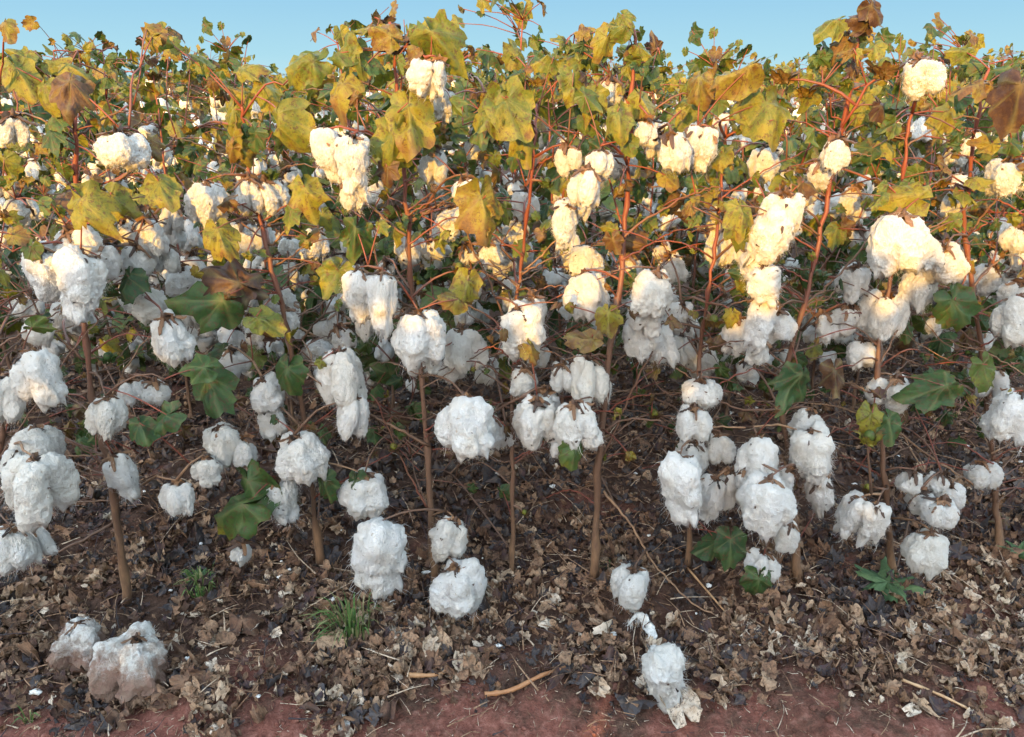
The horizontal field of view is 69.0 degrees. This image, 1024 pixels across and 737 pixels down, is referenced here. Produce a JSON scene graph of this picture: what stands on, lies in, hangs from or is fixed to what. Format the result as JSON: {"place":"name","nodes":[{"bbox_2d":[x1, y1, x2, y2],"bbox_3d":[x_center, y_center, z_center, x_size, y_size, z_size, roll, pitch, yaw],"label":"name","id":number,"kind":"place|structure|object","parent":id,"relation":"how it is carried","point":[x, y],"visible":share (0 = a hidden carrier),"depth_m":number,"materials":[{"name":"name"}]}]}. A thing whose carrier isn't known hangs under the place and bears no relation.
{"place":"outdoors","nodes":[
{"label":"outdoors","id":0,"kind":"place"},
{"bbox_2d":[0,103,1023,736],"bbox_3d":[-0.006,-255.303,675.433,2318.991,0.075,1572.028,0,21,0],"label":"ground","id":1,"kind":"structure","parent":0,"point":[492,721],"depth_m":1.41,"materials":[{"name":"soil"}]},
{"bbox_2d":[0,89,28,183],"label":"cotton plant","id":2,"kind":"object","parent":1,"relation":"on","point":[6,99],"visible":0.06,"depth_m":3.63,"materials":[{"name":"white plant"}]},
{"bbox_2d":[1,177,33,339],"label":"cotton plant","id":3,"kind":"object","parent":1,"relation":"on","point":[18,332],"visible":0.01,"depth_m":2.97,"materials":[{"name":"green plant"}]},
{"bbox_2d":[11,705,40,724],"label":"grass tuft","id":4,"kind":"object","parent":1,"relation":"on","point":[25,720],"visible":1,"depth_m":1.23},
{"bbox_2d":[0,96,52,413],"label":"cotton plant","id":5,"kind":"object","parent":1,"relation":"on","point":[14,326],"visible":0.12,"depth_m":2.27,"materials":[{"name":"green plant"}]},
{"bbox_2d":[0,86,56,225],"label":"cotton plant","id":6,"kind":"object","parent":1,"relation":"on","point":[15,104],"visible":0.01,"depth_m":4.45,"materials":[{"name":"green plant"}]},
{"bbox_2d":[0,107,71,283],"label":"cotton plant","id":7,"kind":"object","parent":1,"relation":"on","point":[47,190],"visible":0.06,"depth_m":2.88,"materials":[{"name":"green plant"}]},
{"bbox_2d":[0,85,83,223],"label":"cotton plant","id":8,"kind":"object","parent":1,"relation":"on","point":[41,129],"visible":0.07,"depth_m":3.45,"materials":[{"name":"green plant"}]},
{"bbox_2d":[0,18,104,582],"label":"cotton plant","id":9,"kind":"object","parent":1,"relation":"on","point":[39,475],"visible":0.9,"depth_m":1.21,"materials":[{"name":"white plant"}]},
{"bbox_2d":[17,125,146,397],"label":"cotton plant","id":10,"kind":"object","parent":1,"relation":"on","point":[58,348],"visible":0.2,"depth_m":2.23,"materials":[{"name":"white plant"}]},
{"bbox_2d":[20,15,159,338],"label":"cotton plant","id":11,"kind":"object","parent":1,"relation":"on","point":[28,23],"visible":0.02,"depth_m":2.66,"materials":[{"name":"green plant"}]},
{"bbox_2d":[11,68,172,412],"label":"cotton plant","id":12,"kind":"object","parent":1,"relation":"on","point":[37,171],"visible":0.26,"depth_m":2.13,"materials":[{"name":"white plant"}]},
{"bbox_2d":[78,66,142,192],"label":"cotton plant","id":13,"kind":"object","parent":1,"relation":"on","point":[109,97],"visible":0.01,"depth_m":3.66,"materials":[{"name":"green plant"}]},
{"bbox_2d":[0,22,222,606],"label":"cotton plant","id":14,"kind":"object","parent":1,"relation":"on","point":[74,267],"visible":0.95,"depth_m":1.25,"materials":[{"name":"white plant"}]},
{"bbox_2d":[84,88,183,310],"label":"cotton plant","id":15,"kind":"object","parent":1,"relation":"on","point":[120,103],"visible":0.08,"depth_m":2.75,"materials":[{"name":"green plant"}]},
{"bbox_2d":[64,49,233,416],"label":"cotton plant","id":16,"kind":"object","parent":1,"relation":"on","point":[161,127],"visible":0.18,"depth_m":2.12,"materials":[{"name":"green plant"}]},
{"bbox_2d":[118,50,199,215],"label":"cotton plant","id":17,"kind":"object","parent":1,"relation":"on","point":[157,86],"visible":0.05,"depth_m":3.57,"materials":[{"name":"green plant"}]},
{"bbox_2d":[140,47,193,197],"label":"cotton plant","id":18,"kind":"object","parent":1,"relation":"on","point":[160,68],"visible":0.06,"depth_m":5.08,"materials":[{"name":"green plant"}]},
{"bbox_2d":[163,87,194,196],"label":"cotton plant","id":19,"kind":"object","parent":1,"relation":"on","point":[172,152],"visible":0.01,"depth_m":4.40,"materials":[{"name":"green plant"}]},
{"bbox_2d":[156,45,222,254],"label":"cotton plant","id":20,"kind":"object","parent":1,"relation":"on","point":[182,105],"visible":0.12,"depth_m":3.41,"materials":[{"name":"green plant"}]},
{"bbox_2d":[174,563,218,598],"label":"grass tuft","id":21,"kind":"object","parent":1,"relation":"on","point":[199,588],"visible":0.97,"depth_m":1.55,"materials":[{"name":"plant"}]},
{"bbox_2d":[177,44,222,163],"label":"cotton plant","id":22,"kind":"object","parent":1,"relation":"on","point":[198,47],"visible":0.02,"depth_m":4.35,"materials":[{"name":"green plant"}]},
{"bbox_2d":[172,86,278,275],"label":"cotton plant","id":23,"kind":"object","parent":1,"relation":"on","point":[205,109],"visible":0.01,"depth_m":2.83,"materials":[{"name":"green plant"}]},
{"bbox_2d":[167,16,294,272],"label":"cotton plant","id":24,"kind":"object","parent":1,"relation":"on","point":[232,62],"visible":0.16,"depth_m":2.75,"materials":[{"name":"green plant"}]},
{"bbox_2d":[228,611,264,635],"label":"dry leaf","id":25,"kind":"object","parent":1,"relation":"on","point":[250,620],"visible":0.98,"depth_m":1.40,"materials":[{"name":"plant"}]},
{"bbox_2d":[181,106,318,378],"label":"cotton plant","id":26,"kind":"object","parent":1,"relation":"on","point":[192,151],"visible":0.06,"depth_m":2.21,"materials":[{"name":"green plant"}]},
{"bbox_2d":[220,73,292,233],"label":"cotton plant","id":27,"kind":"object","parent":1,"relation":"on","point":[222,133],"depth_m":3.61,"materials":[{"name":"green plant"}]},
{"bbox_2d":[214,71,328,417],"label":"cotton plant","id":28,"kind":"object","parent":1,"relation":"on","point":[289,175],"visible":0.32,"depth_m":2.02,"materials":[{"name":"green plant"}]},
{"bbox_2d":[153,21,413,566],"bbox_3d":[-0.512,-0.148,1.637,0.493,1.106,0.840,-9,23,-22],"label":"cotton plant","id":29,"kind":"object","parent":1,"relation":"on","point":[229,294],"visible":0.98,"depth_m":1.38,"materials":[{"name":"white plant"}]},
{"bbox_2d":[257,83,345,317],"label":"cotton plant","id":30,"kind":"object","parent":1,"relation":"on","point":[319,173],"visible":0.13,"depth_m":2.85,"materials":[{"name":"green plant"}]},
{"bbox_2d":[292,61,335,226],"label":"cotton plant","id":31,"kind":"object","parent":1,"relation":"on","point":[322,113],"visible":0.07,"depth_m":4.43,"materials":[{"name":"green plant"}]},
{"bbox_2d":[291,96,341,224],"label":"cotton plant","id":32,"kind":"object","parent":1,"relation":"on","point":[294,158],"visible":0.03,"depth_m":3.58,"materials":[{"name":"green plant"}]},
{"bbox_2d":[300,591,380,651],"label":"grass tuft","id":33,"kind":"object","parent":1,"relation":"on","point":[351,615],"visible":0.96,"depth_m":1.40,"materials":[{"name":"plant"}]},
{"bbox_2d":[332,709,354,736],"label":"fallen boll","id":34,"kind":"object","parent":1,"relation":"on","point":[342,722],"visible":0.99,"depth_m":1.20,"materials":[{"name":"plant"}]},
{"bbox_2d":[288,0,448,404],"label":"cotton plant","id":35,"kind":"object","parent":1,"relation":"on","point":[378,81],"visible":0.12,"depth_m":2.10,"materials":[{"name":"green plant"}]},
{"bbox_2d":[338,69,407,215],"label":"cotton plant","id":36,"kind":"object","parent":1,"relation":"on","point":[392,85],"visible":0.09,"depth_m":3.49,"materials":[{"name":"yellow plant"}]},
{"bbox_2d":[334,82,416,284],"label":"cotton plant","id":37,"kind":"object","parent":1,"relation":"on","point":[366,117],"visible":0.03,"depth_m":2.83,"materials":[{"name":"green plant"}]},
{"bbox_2d":[266,9,516,624],"bbox_3d":[-0.294,-0.115,1.550,0.653,1.117,0.788,0,21,0],"label":"cotton plant","id":38,"kind":"object","parent":1,"relation":"on","point":[423,344],"visible":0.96,"depth_m":1.26,"materials":[{"name":"white plant"}]},
{"bbox_2d":[299,23,489,429],"bbox_3d":[-0.332,-0.327,2.093,0.540,1.177,0.471,2,21,6],"label":"cotton plant","id":39,"kind":"object","parent":1,"relation":"on","point":[386,373],"visible":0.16,"depth_m":2.04,"materials":[{"name":"green plant"}]},
{"bbox_2d":[364,102,454,308],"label":"cotton plant","id":40,"kind":"object","parent":1,"relation":"on","point":[374,117],"visible":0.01,"depth_m":2.90,"materials":[{"name":"green plant"}]},
{"bbox_2d":[389,47,507,393],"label":"cotton plant","id":41,"kind":"object","parent":1,"relation":"on","point":[472,151],"visible":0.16,"depth_m":2.15,"materials":[{"name":"green plant"}]},
{"bbox_2d":[398,44,506,288],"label":"cotton plant","id":42,"kind":"object","parent":1,"relation":"on","point":[491,140],"visible":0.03,"depth_m":2.80,"materials":[{"name":"green plant"}]},
{"bbox_2d":[445,92,503,246],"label":"cotton plant","id":43,"kind":"object","parent":1,"relation":"on","point":[453,159],"visible":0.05,"depth_m":3.61,"materials":[{"name":"white plant"}]},
{"bbox_2d":[13,70,971,112],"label":"cotton field","id":44,"kind":"structure","parent":1,"relation":"on","point":[499,81],"depth_m":9.05,"materials":[{"name":"green plant"}]},
{"bbox_2d":[366,33,625,577],"bbox_3d":[-0.053,-0.127,1.638,0.732,1.094,0.817,0,21,0],"label":"cotton plant","id":45,"kind":"object","parent":1,"relation":"on","point":[503,114],"visible":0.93,"depth_m":1.31,"materials":[{"name":"white plant"}]},
{"bbox_2d":[462,72,535,295],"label":"cotton plant","id":46,"kind":"object","parent":1,"relation":"on","point":[492,148],"visible":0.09,"depth_m":2.90,"materials":[{"name":"green plant"}]},
{"bbox_2d":[0,242,1014,368],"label":"dry leaf litter","id":47,"kind":"object","parent":1,"relation":"on","point":[911,352],"visible":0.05,"depth_m":2.98,"materials":[{"name":"plant"}]},
{"bbox_2d":[420,0,600,404],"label":"cotton plant","id":48,"kind":"object","parent":1,"relation":"on","point":[522,14],"visible":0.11,"depth_m":2.01,"materials":[{"name":"green plant"}]},
{"bbox_2d":[0,286,1023,736],"bbox_3d":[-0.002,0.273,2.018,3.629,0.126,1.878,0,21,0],"label":"leaf litter","id":49,"kind":"object","parent":1,"relation":"on","point":[826,621],"visible":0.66,"depth_m":1.51,"materials":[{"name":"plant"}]},
{"bbox_2d":[44,616,107,676],"bbox_3d":[-0.792,0.524,1.364,0.109,0.164,0.127,-8,22,-20],"label":"fallen boll","id":50,"kind":"object","parent":49,"relation":"on","point":[79,637],"visible":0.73,"depth_m":1.33,"materials":[{"name":"plant"}]},
{"bbox_2d":[84,621,172,708],"bbox_3d":[-0.665,0.536,1.296,0.155,0.163,0.145,0,13,-25],"label":"fallen boll","id":51,"kind":"object","parent":49,"relation":"on","point":[130,663],"visible":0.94,"depth_m":1.27,"materials":[{"name":"plant"}]},
{"bbox_2d":[407,670,444,677],"bbox_3d":[-0.148,0.538,1.313,0.074,0.015,0.010,-4,21,-10],"label":"stick","id":52,"kind":"object","parent":49,"relation":"on","point":[418,675],"visible":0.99,"depth_m":1.31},
{"bbox_2d":[428,628,452,659],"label":"dry leaf","id":53,"kind":"object","parent":49,"relation":"on","point":[447,640],"visible":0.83,"depth_m":1.37,"materials":[{"name":"plant"}]},
{"bbox_2d":[484,666,565,697],"bbox_3d":[0.026,0.546,1.297,0.155,0.015,0.017,-8,22,-21],"label":"stick","id":54,"kind":"object","parent":49,"relation":"on","point":[513,688],"visible":0.95,"depth_m":1.28,"materials":[{"name":"wood"}]},
{"bbox_2d":[29,362,1022,697],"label":"lint scraps","id":55,"kind":"object","parent":49,"relation":"on","point":[35,692],"visible":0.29,"depth_m":1.53,"materials":[{"name":"plant"}]},
{"bbox_2d":[625,612,659,651],"bbox_3d":[0.252,0.510,1.409,0.064,0.060,0.132,-8,22,-19],"label":"lint strand","id":56,"kind":"object","parent":49,"relation":"on","point":[649,628],"visible":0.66,"depth_m":1.43,"materials":[{"name":"plant"}]},
{"bbox_2d":[687,567,751,641],"bbox_3d":[0.413,0.472,1.482,0.008,0.028,0.232,-8,22,-20],"label":"stick","id":57,"kind":"object","parent":49,"relation":"on","point":[702,585],"visible":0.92,"depth_m":1.52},
{"bbox_2d":[902,702,921,716],"bbox_3d":[0.663,0.563,1.227,0.042,0.020,0.022,-11,23,-26],"label":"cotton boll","id":58,"kind":"object","parent":49,"relation":"on","point":[911,709],"visible":1,"depth_m":1.23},
{"bbox_2d":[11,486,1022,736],"bbox_3d":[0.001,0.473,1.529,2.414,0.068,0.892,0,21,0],"label":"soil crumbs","id":59,"kind":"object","parent":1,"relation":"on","point":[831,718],"visible":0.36,"depth_m":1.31,"materials":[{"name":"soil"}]},
{"bbox_2d":[494,52,552,188],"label":"cotton plant","id":60,"kind":"object","parent":1,"relation":"on","point":[502,77],"visible":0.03,"depth_m":4.34,"materials":[{"name":"green plant"}]},
{"bbox_2d":[498,73,562,258],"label":"cotton plant","id":61,"kind":"object","parent":1,"relation":"on","point":[537,152],"depth_m":3.76,"materials":[{"name":"green plant"}]},
{"bbox_2d":[498,34,632,403],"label":"cotton plant","id":62,"kind":"object","parent":1,"relation":"on","point":[561,111],"visible":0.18,"depth_m":2.04,"materials":[{"name":"green plant"}]},
{"bbox_2d":[545,47,604,150],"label":"cotton plant","id":63,"kind":"object","parent":1,"relation":"on","point":[589,80],"visible":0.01,"depth_m":4.38,"materials":[{"name":"green plant"}]},
{"bbox_2d":[549,112,638,296],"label":"cotton plant","id":64,"kind":"object","parent":1,"relation":"on","point":[584,146],"visible":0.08,"depth_m":2.86,"materials":[{"name":"green plant"}]},
{"bbox_2d":[592,56,618,89],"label":"cotton plant","id":65,"kind":"object","parent":1,"relation":"on","point":[596,77],"visible":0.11,"depth_m":5.89,"materials":[{"name":"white plant"}]},
{"bbox_2d":[575,71,637,238],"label":"cotton plant","id":66,"kind":"object","parent":1,"relation":"on","point":[605,74],"visible":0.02,"depth_m":3.61,"materials":[{"name":"green plant"}]},
{"bbox_2d":[510,9,721,617],"bbox_3d":[0.221,-0.134,1.579,0.455,1.092,0.791,0,21,0],"label":"cotton plant","id":67,"kind":"object","parent":1,"relation":"on","point":[584,378],"visible":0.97,"depth_m":1.28,"materials":[{"name":"white plant"}]},
{"bbox_2d":[564,110,706,411],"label":"cotton plant","id":68,"kind":"object","parent":1,"relation":"on","point":[604,217],"visible":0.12,"depth_m":2.16,"materials":[{"name":"green plant"}]},
{"bbox_2d":[586,42,695,271],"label":"cotton plant","id":69,"kind":"object","parent":1,"relation":"on","point":[665,117],"visible":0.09,"depth_m":2.79,"materials":[{"name":"green plant"}]},
{"bbox_2d":[637,92,687,251],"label":"cotton plant","id":70,"kind":"object","parent":1,"relation":"on","point":[666,98],"visible":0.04,"depth_m":3.70,"materials":[{"name":"green plant"}]},
{"bbox_2d":[636,641,692,719],"bbox_3d":[0.260,0.533,1.261,0.100,0.142,0.098,-11,13,12],"label":"fallen boll","id":71,"kind":"object","parent":1,"relation":"on","point":[663,667],"visible":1,"depth_m":1.24,"materials":[{"name":"plant"}]},
{"bbox_2d":[655,61,689,171],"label":"cotton plant","id":72,"kind":"object","parent":1,"relation":"on","point":[670,63],"visible":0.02,"depth_m":4.25,"materials":[{"name":"green plant"}]},
{"bbox_2d":[660,686,702,728],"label":"dry leaf","id":73,"kind":"object","parent":1,"relation":"on","point":[691,708],"visible":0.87,"depth_m":1.24,"materials":[{"name":"plant"}]},
{"bbox_2d":[630,48,733,282],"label":"cotton plant","id":74,"kind":"object","parent":1,"relation":"on","point":[693,67],"visible":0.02,"depth_m":2.85,"materials":[{"name":"yellow plant"}]},
{"bbox_2d":[617,21,782,404],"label":"cotton plant","id":75,"kind":"object","parent":1,"relation":"on","point":[696,32],"visible":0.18,"depth_m":2.04,"materials":[{"name":"green plant"}]},
{"bbox_2d":[600,58,812,571],"bbox_3d":[0.415,-0.106,1.599,0.520,1.023,0.825,0,21,0],"label":"cotton plant","id":76,"kind":"object","parent":1,"relation":"on","point":[746,236],"visible":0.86,"depth_m":1.34,"materials":[{"name":"white plant"}]},
{"bbox_2d":[670,121,752,329],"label":"cotton plant","id":77,"kind":"object","parent":1,"relation":"on","point":[682,252],"visible":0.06,"depth_m":2.93,"materials":[{"name":"green plant"}]},
{"bbox_2d":[677,47,754,247],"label":"cotton plant","id":78,"kind":"object","parent":1,"relation":"on","point":[737,51],"visible":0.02,"depth_m":3.51,"materials":[{"name":"green plant"}]},
{"bbox_2d":[669,103,821,414],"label":"cotton plant","id":79,"kind":"object","parent":1,"relation":"on","point":[731,176],"visible":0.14,"depth_m":2.05,"materials":[{"name":"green plant"}]},
{"bbox_2d":[728,52,777,200],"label":"cotton plant","id":80,"kind":"object","parent":1,"relation":"on","point":[731,103],"visible":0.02,"depth_m":4.42,"materials":[{"name":"green plant"}]},
{"bbox_2d":[730,105,815,269],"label":"cotton plant","id":81,"kind":"object","parent":1,"relation":"on","point":[790,124],"visible":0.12,"depth_m":2.94,"materials":[{"name":"green plant"}]},
{"bbox_2d":[738,54,813,187],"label":"cotton plant","id":82,"kind":"object","parent":1,"relation":"on","point":[780,93],"visible":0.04,"depth_m":3.62,"materials":[{"name":"green plant"}]},
{"bbox_2d":[780,52,825,175],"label":"cotton plant","id":83,"kind":"object","parent":1,"relation":"on","point":[795,107],"visible":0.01,"depth_m":4.33,"materials":[{"name":"green plant"}]},
{"bbox_2d":[812,640,831,657],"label":"dry leaf","id":84,"kind":"object","parent":1,"relation":"on","point":[819,645],"visible":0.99,"depth_m":1.35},
{"bbox_2d":[745,63,902,406],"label":"cotton plant","id":85,"kind":"object","parent":1,"relation":"on","point":[814,151],"visible":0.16,"depth_m":2.12,"materials":[{"name":"green plant"}]},
{"bbox_2d":[788,46,866,264],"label":"cotton plant","id":86,"kind":"object","parent":1,"relation":"on","point":[811,71],"visible":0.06,"depth_m":3.56,"materials":[{"name":"green plant"}]},
{"bbox_2d":[683,0,980,594],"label":"cotton plant","id":87,"kind":"object","parent":1,"relation":"on","point":[765,487],"visible":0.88,"depth_m":1.32,"materials":[{"name":"white plant"}]},
{"bbox_2d":[782,71,905,297],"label":"cotton plant","id":88,"kind":"object","parent":1,"relation":"on","point":[815,207],"visible":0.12,"depth_m":2.82,"materials":[{"name":"green plant"}]},
{"bbox_2d":[758,47,992,588],"bbox_3d":[0.809,-0.131,1.644,0.420,1.052,0.955,10,23,25],"label":"cotton plant","id":89,"kind":"object","parent":1,"relation":"on","point":[903,245],"visible":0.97,"depth_m":1.36,"materials":[{"name":"white plant"}]},
{"bbox_2d":[737,45,1023,548],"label":"cotton plant","id":90,"kind":"object","parent":1,"relation":"on","point":[959,308],"visible":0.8,"depth_m":1.42,"materials":[{"name":"green plant"}]},
{"bbox_2d":[805,27,972,410],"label":"cotton plant","id":91,"kind":"object","parent":1,"relation":"on","point":[885,35],"visible":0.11,"depth_m":2.10,"materials":[{"name":"green plant"}]},
{"bbox_2d":[854,556,925,603],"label":"weed","id":92,"kind":"object","parent":1,"relation":"on","point":[879,581],"visible":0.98,"depth_m":1.53,"materials":[{"name":"green plant"}]},
{"bbox_2d":[823,40,964,288],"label":"cotton plant","id":93,"kind":"object","parent":1,"relation":"on","point":[897,50],"visible":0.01,"depth_m":2.86,"materials":[{"name":"green plant"}]},
{"bbox_2d":[834,12,1016,389],"bbox_3d":[1.195,-0.399,2.180,0.572,1.187,0.484,2,21,5],"label":"cotton plant","id":94,"kind":"object","parent":1,"relation":"on","point":[969,38],"visible":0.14,"depth_m":2.06,"materials":[{"name":"green plant"}]},
{"bbox_2d":[889,85,973,184],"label":"cotton plant","id":95,"kind":"object","parent":1,"relation":"on","point":[899,174],"visible":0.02,"depth_m":3.61,"materials":[{"name":"green plant"}]},
{"bbox_2d":[902,678,976,712],"bbox_3d":[0.730,0.557,1.261,0.131,0.015,0.006,14,25,32],"label":"stick","id":96,"kind":"object","parent":1,"relation":"on","point":[934,692],"visible":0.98,"depth_m":1.26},
{"bbox_2d":[893,94,997,325],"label":"cotton plant","id":97,"kind":"object","parent":1,"relation":"on","point":[963,162],"visible":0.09,"depth_m":2.93,"materials":[{"name":"green plant"}]},
{"bbox_2d":[901,68,1023,490],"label":"cotton plant","id":98,"kind":"object","parent":1,"relation":"on","point":[1002,419],"visible":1,"depth_m":1.37,"materials":[{"name":"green plant"}]},
{"bbox_2d":[937,133,1017,298],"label":"cotton plant","id":99,"kind":"object","parent":1,"relation":"on","point":[975,167],"visible":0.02,"depth_m":3.04,"materials":[{"name":"green plant"}]},
{"bbox_2d":[935,76,1023,414],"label":"cotton plant","id":100,"kind":"object","parent":1,"relation":"on","point":[1002,351],"visible":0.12,"depth_m":2.18,"materials":[{"name":"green plant"}]},
{"bbox_2d":[940,208,1023,404],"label":"cotton plant","id":101,"kind":"object","parent":1,"relation":"on","point":[1008,371],"visible":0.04,"depth_m":2.29,"materials":[{"name":"green plant"}]},
{"bbox_2d":[948,43,1023,186],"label":"cotton plant","id":102,"kind":"object","parent":1,"relation":"on","point":[1007,50],"visible":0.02,"depth_m":4.26,"materials":[{"name":"green plant"}]},
{"bbox_2d":[966,48,1023,109],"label":"cotton plant","id":103,"kind":"object","parent":1,"relation":"on","point":[991,50],"visible":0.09,"depth_m":5.86,"materials":[{"name":"green plant"}]},
{"bbox_2d":[996,540,1023,559],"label":"weed","id":104,"kind":"object","parent":1,"relation":"on","point":[1021,555],"visible":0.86,"depth_m":1.62,"materials":[{"name":"green plant"}]},
{"bbox_2d":[0,0,1023,78],"label":"sky","id":105,"kind":"structure","parent":0,"point":[280,30],"materials":[{"name":"blue"}]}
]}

